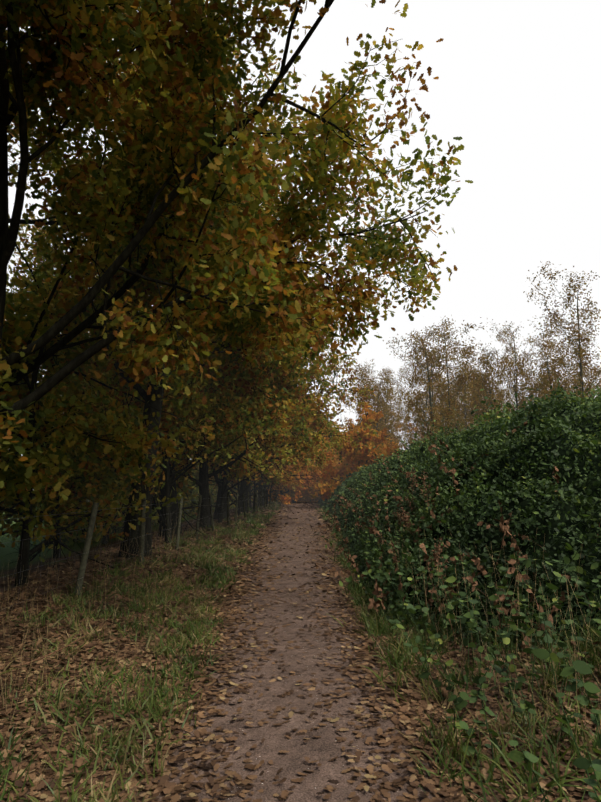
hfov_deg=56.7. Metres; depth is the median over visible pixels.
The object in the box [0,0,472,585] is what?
trees
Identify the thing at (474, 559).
climbing vines
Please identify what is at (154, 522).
woodland
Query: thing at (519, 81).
sky
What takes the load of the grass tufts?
on the ground
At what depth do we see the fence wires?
7.73 m
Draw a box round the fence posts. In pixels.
[74,490,278,594]
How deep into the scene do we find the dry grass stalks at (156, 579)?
5.07 m
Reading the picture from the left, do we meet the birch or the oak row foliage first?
the oak row foliage
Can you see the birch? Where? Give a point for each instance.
(474, 386)
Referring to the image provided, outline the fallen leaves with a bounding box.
[0,502,600,801]
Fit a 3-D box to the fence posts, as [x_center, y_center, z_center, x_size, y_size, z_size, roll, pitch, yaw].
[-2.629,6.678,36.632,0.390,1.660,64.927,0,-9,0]
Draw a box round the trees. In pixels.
[192,401,422,504]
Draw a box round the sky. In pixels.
[6,0,600,454]
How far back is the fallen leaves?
4.23 m
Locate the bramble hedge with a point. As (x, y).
(471, 449)
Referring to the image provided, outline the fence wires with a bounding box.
[0,492,271,610]
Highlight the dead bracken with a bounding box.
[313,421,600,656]
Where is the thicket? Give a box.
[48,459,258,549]
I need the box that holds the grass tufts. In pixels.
[0,501,600,801]
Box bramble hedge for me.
[316,378,600,659]
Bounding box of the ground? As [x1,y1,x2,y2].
[0,497,600,801]
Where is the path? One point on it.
(324, 748)
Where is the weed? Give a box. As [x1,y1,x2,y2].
[349,516,600,801]
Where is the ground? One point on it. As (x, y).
(9, 569)
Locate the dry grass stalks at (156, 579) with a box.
[0,512,600,772]
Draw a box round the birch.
[340,261,600,452]
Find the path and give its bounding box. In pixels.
[145,502,447,801]
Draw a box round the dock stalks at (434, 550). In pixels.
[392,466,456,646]
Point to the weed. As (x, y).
(582, 667)
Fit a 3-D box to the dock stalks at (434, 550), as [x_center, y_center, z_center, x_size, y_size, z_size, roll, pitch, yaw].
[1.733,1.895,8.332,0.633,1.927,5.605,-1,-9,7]
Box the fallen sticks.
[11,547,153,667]

